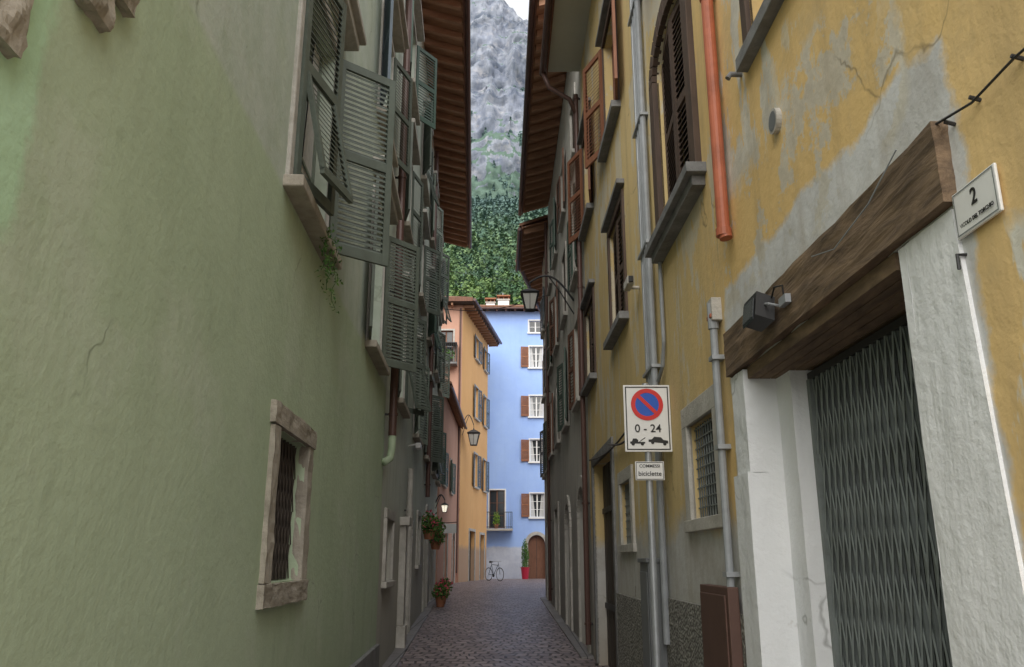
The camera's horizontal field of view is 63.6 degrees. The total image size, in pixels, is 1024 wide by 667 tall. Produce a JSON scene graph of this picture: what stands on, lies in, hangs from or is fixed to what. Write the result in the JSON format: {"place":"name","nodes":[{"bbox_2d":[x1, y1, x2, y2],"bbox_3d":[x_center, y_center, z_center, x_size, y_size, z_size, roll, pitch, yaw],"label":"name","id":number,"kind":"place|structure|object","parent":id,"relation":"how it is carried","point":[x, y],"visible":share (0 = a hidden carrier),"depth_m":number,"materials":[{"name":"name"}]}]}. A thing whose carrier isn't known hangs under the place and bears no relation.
{"place":"outdoors","nodes":[
{"label":"outdoors","id":0,"kind":"place"},
{"bbox_2d":[449,0,527,301],"bbox_3d":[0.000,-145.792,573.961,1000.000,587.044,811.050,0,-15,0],"label":"mountain","id":1,"kind":"structure","parent":0,"point":[498,29],"depth_m":725.52,"materials":[{"name":"stone"}]},
{"bbox_2d":[443,85,548,304],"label":"forest","id":2,"kind":"object","parent":1,"relation":"on","point":[493,239],"visible":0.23,"depth_m":323.11,"materials":[{"name":"green plant"}]},
{"bbox_2d":[397,579,608,666],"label":"street","id":3,"kind":"structure","parent":0,"point":[497,623],"depth_m":16.91,"materials":[{"name":"grey stone"}]},
{"bbox_2d":[431,582,450,606],"bbox_3d":[-2.021,7.380,23.396,0.541,0.697,0.557,-11,-19,34],"label":"potted plant","id":4,"kind":"object","parent":3,"relation":"on","point":[441,593],"visible":1,"depth_m":23.27,"materials":[{"name":"green plant"}]},
{"bbox_2d":[434,581,449,602],"bbox_3d":[-2.064,7.653,24.473,0.567,0.686,0.597,0,-15,0],"label":"potted plant","id":5,"kind":"object","parent":3,"relation":"on","point":[436,583],"visible":0.21,"depth_m":24.44,"materials":[{"name":"green plant"}]},
{"bbox_2d":[440,577,452,590],"bbox_3d":[-2.164,8.243,26.795,0.538,0.657,0.571,15,-21,-43],"label":"potted plant","id":6,"kind":"object","parent":3,"relation":"on","point":[449,583],"visible":0.23,"depth_m":26.77,"materials":[{"name":"green plant"}]},
{"bbox_2d":[382,596,593,666],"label":"kerb","id":7,"kind":"structure","parent":3,"relation":"on","point":[397,655],"depth_m":16.23,"materials":[{"name":"grey stone"}]},
{"bbox_2d":[637,558,667,666],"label":"utility cabinet","id":8,"kind":"object","parent":7,"relation":"on","point":[647,634],"visible":0.64,"depth_m":7.39,"materials":[{"name":"grey metal"}]},
{"bbox_2d":[700,584,743,666],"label":"meter cabinet","id":9,"kind":"object","parent":7,"relation":"on","point":[721,627],"visible":1,"depth_m":5.19,"materials":[{"name":"brown metal"}]},
{"bbox_2d":[485,561,503,580],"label":"bicycle","id":10,"kind":"object","parent":3,"relation":"on","point":[493,575],"visible":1,"depth_m":43.99,"materials":[{"name":"metal"}]},
{"bbox_2d":[520,539,529,578],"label":"potted cypress","id":11,"kind":"object","parent":3,"relation":"on","point":[525,571],"visible":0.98,"depth_m":49.07,"materials":[{"name":"green plant"}]},
{"bbox_2d":[623,383,671,666],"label":"no parking sign","id":12,"kind":"object","parent":3,"relation":"on","point":[647,422],"visible":0.99,"depth_m":7.21,"materials":[{"name":"metal"}]},
{"bbox_2d":[635,462,664,479],"bbox_3d":[1.190,1.187,7.133,0.250,0.160,0.015,0,-15,0],"label":"bicycles sign","id":13,"kind":"object","parent":12,"relation":"attached to","point":[649,470],"visible":1,"depth_m":7.13,"materials":[{"name":"white metal"}]},
{"bbox_2d":[505,0,528,19],"label":"sky","id":14,"kind":"structure","parent":0,"point":[521,7],"materials":[{"name":"white"}]},
{"bbox_3d":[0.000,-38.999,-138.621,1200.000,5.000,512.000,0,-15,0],"label":"ground","id":15,"kind":"structure","parent":0,"visible":0},
{"bbox_2d":[0,0,399,666],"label":"walls","id":16,"kind":"structure","parent":15,"relation":"on","point":[172,324],"depth_m":3.61,"materials":[{"name":"green paint"}]},
{"bbox_2d":[0,0,139,58],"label":"broken sill corbels","id":17,"kind":"object","parent":16,"relation":"attached to","point":[15,18],"visible":0.92,"depth_m":2.33,"materials":[{"name":"stone"}]},
{"bbox_2d":[271,438,296,579],"bbox_3d":[-1.679,1.241,5.878,0.043,0.984,0.973,1,-15,-2],"label":"scissor grille","id":18,"kind":"object","parent":16,"relation":"attached to","point":[283,516],"visible":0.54,"depth_m":6.09,"materials":[{"name":"metal"}]},
{"bbox_2d":[255,399,316,609],"bbox_3d":[-1.604,1.241,5.879,0.115,1.319,1.422,1,-15,-2],"label":"stone window surround","id":19,"kind":"object","parent":16,"relation":"attached to","point":[288,421],"visible":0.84,"depth_m":5.65,"materials":[{"name":"grey stone"}]},
{"bbox_2d":[301,21,322,183],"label":"windows","id":20,"kind":"structure","parent":16,"relation":"attached to","point":[308,165],"depth_m":7.23,"materials":[{"name":"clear glass"}]},
{"bbox_2d":[283,0,408,374],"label":"stone trim","id":21,"kind":"structure","parent":16,"relation":"attached to","point":[302,199],"depth_m":7.45,"materials":[{"name":"grey stone"}]},
{"bbox_2d":[315,223,342,312],"bbox_3d":[-1.476,-0.525,6.711,0.150,0.584,0.670,1,-15,-3],"label":"climbing vine","id":22,"kind":"object","parent":21,"relation":"attached to","point":[326,259],"visible":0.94,"depth_m":6.71,"materials":[{"name":"green plant"}]},
{"bbox_2d":[293,0,419,372],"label":"shutters","id":23,"kind":"object","parent":16,"relation":"attached to","point":[340,155],"visible":0.97,"depth_m":7.57,"materials":[{"name":"wood"}]},
{"bbox_2d":[349,644,379,666],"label":"plinth","id":24,"kind":"structure","parent":16,"relation":"attached to","point":[369,657],"depth_m":10.28,"materials":[{"name":"grey stone"}]},
{"bbox_2d":[382,435,395,465],"bbox_3d":[-1.782,1.688,11.922,0.127,0.460,0.250,-6,-17,22],"label":"downpipe","id":25,"kind":"object","parent":16,"relation":"attached to","point":[389,458],"visible":0.98,"depth_m":11.94,"materials":[{"name":"green metal"}]},
{"bbox_2d":[385,0,412,435],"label":"downpipe","id":26,"kind":"object","parent":16,"relation":"attached to","point":[392,414],"visible":0.66,"depth_m":12.97,"materials":[{"name":"black metal"}]},
{"bbox_2d":[376,0,442,666],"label":"walls","id":27,"kind":"structure","parent":15,"relation":"on","point":[395,482],"depth_m":15.53,"materials":[{"name":"grey paint"}]},
{"bbox_2d":[404,468,412,633],"bbox_3d":[-1.964,4.046,15.486,0.162,3.000,0.124,0,-15,0],"label":"downpipe","id":28,"kind":"object","parent":27,"relation":"attached to","point":[409,509],"visible":0.7,"depth_m":15.47,"materials":[{"name":"metal"}]},
{"bbox_2d":[381,0,446,647],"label":"stone trim","id":29,"kind":"structure","parent":27,"relation":"attached to","point":[389,514],"depth_m":16.51,"materials":[{"name":"grey stone"}]},
{"bbox_2d":[408,443,421,449],"bbox_3d":[-1.941,2.250,16.528,0.259,0.116,0.354,0,-15,0],"label":"security camera","id":30,"kind":"object","parent":27,"relation":"attached to","point":[418,446],"visible":1,"depth_m":16.46,"materials":[{"name":"white paint"}]},
{"bbox_2d":[398,0,451,484],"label":"shutters","id":31,"kind":"object","parent":27,"relation":"attached to","point":[439,277],"visible":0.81,"depth_m":19.48,"materials":[{"name":"wood"}]},
{"bbox_2d":[421,509,440,538],"bbox_3d":[-2.033,4.732,20.502,0.606,0.735,0.723,0,-15,0],"label":"hanging flower basket","id":32,"kind":"object","parent":27,"relation":"attached to","point":[429,531],"visible":0.98,"depth_m":20.34,"materials":[{"name":"ceramic"}]},
{"bbox_2d":[424,150,438,496],"bbox_3d":[-2.220,-0.536,22.965,0.146,10.000,0.152,-15,-21,43],"label":"downpipe","id":33,"kind":"object","parent":27,"relation":"attached to","point":[431,355],"visible":0.57,"depth_m":22.39,"materials":[{"name":"black metal"}]},
{"bbox_2d":[429,525,444,549],"bbox_3d":[-2.199,5.921,23.998,0.562,0.694,0.788,0,-15,0],"label":"hanging flower basket","id":34,"kind":"object","parent":27,"relation":"attached to","point":[437,540],"visible":0.72,"depth_m":23.85,"materials":[{"name":"ceramic"}]},
{"bbox_2d":[430,516,445,533],"bbox_3d":[-2.271,5.906,25.140,0.534,0.728,0.818,0,-15,0],"label":"hanging flower basket","id":35,"kind":"object","parent":27,"relation":"attached to","point":[442,522],"visible":0.27,"depth_m":25.13,"materials":[{"name":"plant"}]},
{"bbox_2d":[435,494,448,512],"bbox_3d":[-2.402,5.813,28.270,0.472,0.618,0.269,0,-15,0],"label":"street lamp","id":36,"kind":"object","parent":27,"relation":"attached to","point":[444,506],"visible":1,"depth_m":28.14,"materials":[{"name":"black metal"}]},
{"bbox_2d":[421,0,471,248],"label":"roof","id":37,"kind":"structure","parent":27,"relation":"on","point":[447,35],"depth_m":22.35,"materials":[{"name":"brown wood"}]},
{"bbox_2d":[441,522,455,532],"bbox_3d":[-2.188,6.314,26.880,0.752,0.363,0.063,0,-15,-1],"label":"hanging shop sign","id":38,"kind":"object","parent":27,"relation":"attached to","point":[450,528],"visible":0.65,"depth_m":26.86,"materials":[{"name":"white paint"}]},
{"bbox_2d":[435,390,457,584],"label":"walls","id":39,"kind":"structure","parent":15,"relation":"on","point":[450,428],"depth_m":35.76,"materials":[{"name":"paint"}]},
{"bbox_2d":[442,450,454,583],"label":"trim","id":40,"kind":"structure","parent":39,"relation":"attached to","point":[445,487],"depth_m":36.56,"materials":[{"name":"paint"}]},
{"bbox_2d":[443,448,455,493],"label":"shutters","id":41,"kind":"object","parent":40,"relation":"attached to","point":[452,484],"visible":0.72,"depth_m":36.34,"materials":[{"name":"grey wood"}]},
{"bbox_2d":[442,379,466,429],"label":"roof","id":42,"kind":"structure","parent":39,"relation":"on","point":[452,399],"depth_m":36.58,"materials":[{"name":"brown wood"}]},
{"bbox_2d":[441,305,487,581],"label":"walls","id":43,"kind":"structure","parent":15,"relation":"on","point":[472,506],"depth_m":44.53,"materials":[{"name":"orange paint"}]},
{"bbox_2d":[442,342,457,366],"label":"balconies","id":44,"kind":"structure","parent":43,"relation":"attached to","point":[452,364],"depth_m":42.64,"materials":[{"name":"grey stone"}]},
{"bbox_2d":[456,308,461,572],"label":"downpipe","id":45,"kind":"object","parent":43,"relation":"attached to","point":[458,438],"visible":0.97,"depth_m":41.89,"materials":[{"name":"brown metal"}]},
{"bbox_2d":[441,331,480,580],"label":"windows","id":46,"kind":"structure","parent":43,"relation":"attached to","point":[449,336],"depth_m":44.08,"materials":[{"name":"white paint"}]},
{"bbox_2d":[441,329,488,580],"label":"trim","id":47,"kind":"structure","parent":43,"relation":"attached to","point":[484,426],"depth_m":46.38,"materials":[{"name":"stone"}]},
{"bbox_2d":[462,415,479,445],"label":"street lamp","id":48,"kind":"object","parent":43,"relation":"attached to","point":[473,435],"visible":0.94,"depth_m":42.47,"materials":[{"name":"black metal"}]},
{"bbox_2d":[444,296,501,346],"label":"roof","id":49,"kind":"structure","parent":43,"relation":"on","point":[482,323],"depth_m":46.08,"materials":[{"name":"brown wood"}]},
{"bbox_2d":[473,333,489,492],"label":"shutters","id":50,"kind":"object","parent":43,"relation":"attached to","point":[488,426],"visible":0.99,"depth_m":48.05,"materials":[{"name":"wood"}]},
{"bbox_2d":[484,311,544,578],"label":"walls","id":51,"kind":"structure","parent":15,"relation":"on","point":[511,381],"depth_m":52.17,"materials":[{"name":"blue paint"}]},
{"bbox_2d":[487,512,512,530],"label":"balcony","id":52,"kind":"structure","parent":51,"relation":"attached to","point":[500,529],"depth_m":49.77,"materials":[{"name":"stone"}]},
{"bbox_2d":[492,511,499,527],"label":"balcony plant","id":53,"kind":"object","parent":52,"relation":"on","point":[497,522],"visible":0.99,"depth_m":50.24,"materials":[{"name":"green plant"}]},
{"bbox_2d":[480,305,537,310],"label":"roof","id":54,"kind":"structure","parent":51,"relation":"on","point":[511,308],"depth_m":53.73,"materials":[{"name":"brown tile"}]},
{"bbox_2d":[485,295,509,310],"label":"chimneys","id":55,"kind":"object","parent":54,"relation":"on","point":[503,299],"visible":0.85,"depth_m":55.76,"materials":[{"name":"white paint"}]},
{"bbox_2d":[489,321,543,527],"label":"windows","id":56,"kind":"structure","parent":51,"relation":"attached to","point":[496,500],"depth_m":51.89,"materials":[{"name":"white paint"}]},
{"bbox_2d":[488,319,544,566],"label":"trim","id":57,"kind":"structure","parent":51,"relation":"attached to","point":[530,535],"depth_m":51.24,"materials":[{"name":"white paint"}]},
{"bbox_2d":[521,346,544,578],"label":"shutters","id":58,"kind":"object","parent":51,"relation":"attached to","point":[536,550],"visible":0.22,"depth_m":50.66,"materials":[{"name":"brown wood"}]},
{"bbox_2d":[542,231,552,604],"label":"walls","id":59,"kind":"structure","parent":15,"relation":"on","point":[543,285],"depth_m":26.80,"materials":[{"name":"beige paint"}]},
{"bbox_2d":[515,214,547,271],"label":"roof","id":60,"kind":"structure","parent":59,"relation":"on","point":[530,249],"depth_m":27.88,"materials":[{"name":"brown wood"}]},
{"bbox_2d":[541,286,550,602],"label":"trim","id":61,"kind":"structure","parent":59,"relation":"attached to","point":[544,476],"depth_m":26.36,"materials":[{"name":"stone"}]},
{"bbox_2d":[540,287,546,477],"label":"shutters","id":62,"kind":"object","parent":61,"relation":"attached to","point":[543,453],"visible":0.6,"depth_m":27.21,"materials":[{"name":"wood"}]},
{"bbox_2d":[548,71,593,655],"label":"walls","id":63,"kind":"structure","parent":15,"relation":"on","point":[566,466],"depth_m":18.59,"materials":[{"name":"grey paint"}]},
{"bbox_2d":[518,0,566,215],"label":"roof","id":64,"kind":"structure","parent":63,"relation":"on","point":[542,110],"depth_m":21.31,"materials":[{"name":"brown wood"}]},
{"bbox_2d":[520,275,573,313],"bbox_3d":[0.733,-0.788,17.120,1.116,0.882,0.390,0,-15,0],"label":"street lamp","id":65,"kind":"object","parent":63,"relation":"attached to","point":[529,296],"visible":1,"depth_m":16.97,"materials":[{"name":"black metal"}]},
{"bbox_2d":[544,222,552,600],"bbox_3d":[1.084,2.006,24.856,0.121,11.500,0.119,15,-21,-43],"label":"downpipe","id":66,"kind":"object","parent":63,"relation":"attached to","point":[549,520],"visible":0.87,"depth_m":24.66,"materials":[{"name":"black metal"}]},
{"bbox_2d":[547,82,590,652],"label":"trim","id":67,"kind":"structure","parent":63,"relation":"attached to","point":[576,404],"depth_m":18.57,"materials":[{"name":"stone"}]},
{"bbox_2d":[547,101,579,457],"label":"shutters","id":68,"kind":"object","parent":67,"relation":"attached to","point":[562,366],"visible":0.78,"depth_m":19.39,"materials":[{"name":"wood"}]},
{"bbox_2d":[573,94,592,644],"bbox_3d":[1.230,0.202,14.514,0.119,9.900,0.121,-15,-21,43],"label":"downpipe","id":69,"kind":"object","parent":63,"relation":"attached to","point":[588,623],"visible":0.78,"depth_m":14.16,"materials":[{"name":"black metal"}]},
{"bbox_2d":[580,0,1023,666],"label":"walls","id":70,"kind":"structure","parent":15,"relation":"on","point":[858,92],"depth_m":4.47,"materials":[{"name":"yellow paint"}]},
{"bbox_2d":[539,0,590,76],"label":"roof","id":71,"kind":"structure","parent":70,"relation":"on","point":[565,22],"depth_m":14.76,"materials":[{"name":"grey paint"}]},
{"bbox_2d":[541,72,575,113],"bbox_3d":[0.896,-4.600,15.763,0.732,0.852,0.112,4,-16,-14],"label":"gutter bend","id":72,"kind":"object","parent":71,"relation":"attached to","point":[557,92],"visible":1,"depth_m":15.73,"materials":[{"name":"brown metal"}]},
{"bbox_2d":[602,461,616,666],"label":"plank door","id":73,"kind":"structure","parent":70,"relation":"attached to","point":[610,593],"depth_m":12.38,"materials":[{"name":"brown wood"}]},
{"bbox_2d":[612,44,614,99],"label":"windows","id":74,"kind":"structure","parent":70,"relation":"attached to","point":[613,74],"depth_m":12.05,"materials":[{"name":"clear glass"}]},
{"bbox_2d":[567,0,688,372],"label":"shutters","id":75,"kind":"object","parent":70,"relation":"attached to","point":[674,102],"visible":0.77,"depth_m":10.21,"materials":[{"name":"brown wood"}]},
{"bbox_2d":[589,0,669,644],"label":"downpipe","id":76,"kind":"object","parent":70,"relation":"attached to","point":[651,375],"visible":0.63,"depth_m":8.19,"materials":[{"name":"metal"}]},
{"bbox_2d":[624,276,639,290],"bbox_3d":[1.301,-0.541,8.884,0.161,0.090,0.311,0,-15,0],"label":"security camera","id":77,"kind":"object","parent":70,"relation":"attached to","point":[628,283],"visible":1,"depth_m":8.82,"materials":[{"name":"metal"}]},
{"bbox_2d":[624,418,717,543],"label":"window grilles","id":78,"kind":"object","parent":70,"relation":"attached to","point":[700,476],"depth_m":6.22,"materials":[{"name":"metal"}]},
{"bbox_2d":[577,0,783,666],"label":"stone trim","id":79,"kind":"structure","parent":70,"relation":"attached to","point":[672,215],"depth_m":7.64,"materials":[{"name":"grey stone"}]},
{"bbox_2d":[616,593,746,666],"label":"pebbledash plinth","id":80,"kind":"structure","parent":70,"relation":"attached to","point":[685,648],"depth_m":6.99,"materials":[{"name":"grey concrete"}]},
{"bbox_2d":[706,297,721,322],"bbox_3d":[1.384,-0.154,5.668,0.082,0.160,0.131,0,-15,0],"label":"junction box","id":81,"kind":"object","parent":70,"relation":"attached to","point":[715,314],"visible":0.88,"depth_m":5.61,"materials":[{"name":"plastic"}]},
{"bbox_2d":[699,0,732,241],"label":"downpipe","id":82,"kind":"object","parent":70,"relation":"attached to","point":[723,230],"visible":1,"depth_m":5.52,"materials":[{"name":"orange metal"}]},
{"bbox_2d":[707,303,739,586],"bbox_3d":[1.382,1.436,5.226,0.086,3.400,0.101,0,-15,0],"label":"meter conduit","id":83,"kind":"object","parent":70,"relation":"attached to","point":[716,358],"visible":0.88,"depth_m":5.38,"materials":[{"name":"metal"}]},
{"bbox_2d":[725,72,741,80],"bbox_3d":[1.384,-1.609,5.160,0.105,0.057,0.037,0,-15,0],"label":"pipe stub","id":84,"kind":"object","parent":70,"relation":"attached to","point":[729,75],"visible":0.94,"depth_m":5.15,"materials":[{"name":"grey metal"}]},
{"bbox_2d":[768,108,781,133],"bbox_3d":[1.428,-1.153,4.485,0.034,0.140,0.140,0,-15,0],"label":"wall vent","id":85,"kind":"object","parent":70,"relation":"attached to","point":[775,121],"depth_m":4.45,"materials":[{"name":"plastic"}]},
{"bbox_2d":[747,253,905,378],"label":"lintel soffit","id":86,"kind":"structure","parent":70,"relation":"attached to","point":[872,301],"depth_m":3.88,"materials":[{"name":"brown wood"}]},
{"bbox_2d":[723,121,956,377],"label":"oak lintel","id":87,"kind":"structure","parent":70,"relation":"attached to","point":[915,191],"depth_m":3.33,"materials":[{"name":"brown wood"}]},
{"bbox_2d":[742,285,790,331],"bbox_3d":[1.326,-0.131,4.349,0.150,0.159,0.480,0,-15,0],"label":"floodlight","id":88,"kind":"object","parent":87,"relation":"attached to","point":[759,311],"visible":1,"depth_m":4.30,"materials":[{"name":"black metal"}]},
{"bbox_2d":[731,209,1023,666],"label":"whitewashed jambs","id":89,"kind":"object","parent":70,"relation":"attached to","point":[785,603],"visible":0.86,"depth_m":2.86,"materials":[{"name":"paint"}]},
{"bbox_2d":[806,314,952,666],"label":"scissor gate","id":90,"kind":"structure","parent":70,"relation":"attached to","point":[860,521],"depth_m":3.92,"materials":[{"name":"metal"}]},
{"bbox_2d":[811,48,1023,256],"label":"wall cable","id":91,"kind":"object","parent":70,"relation":"attached to","point":[1013,57],"depth_m":2.62,"materials":[{"name":"black rubber"}]},
{"bbox_2d":[952,163,1003,269],"bbox_3d":[1.447,-0.360,2.570,0.035,0.255,0.246,0,-15,0],"label":"street name plate","id":92,"kind":"object","parent":70,"relation":"attached to","point":[977,201],"visible":1,"depth_m":2.57,"materials":[{"name":"white paint"}]},
{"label":"walls","id":93,"kind":"object","parent":15,"relation":"on","visible":0},
{"bbox_2d":[440,271,546,310],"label":"overhead cables","id":94,"kind":"object","parent":93,"relation":"on","point":[479,298],"visible":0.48,"depth_m":26.77,"materials":[{"name":"black rubber"}]},
{"bbox_2d":[515,260,541,314],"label":"roof","id":95,"kind":"structure","parent":93,"relation":"on","point":[529,275],"depth_m":32.39,"materials":[{"name":"brown wood"}]}
]}

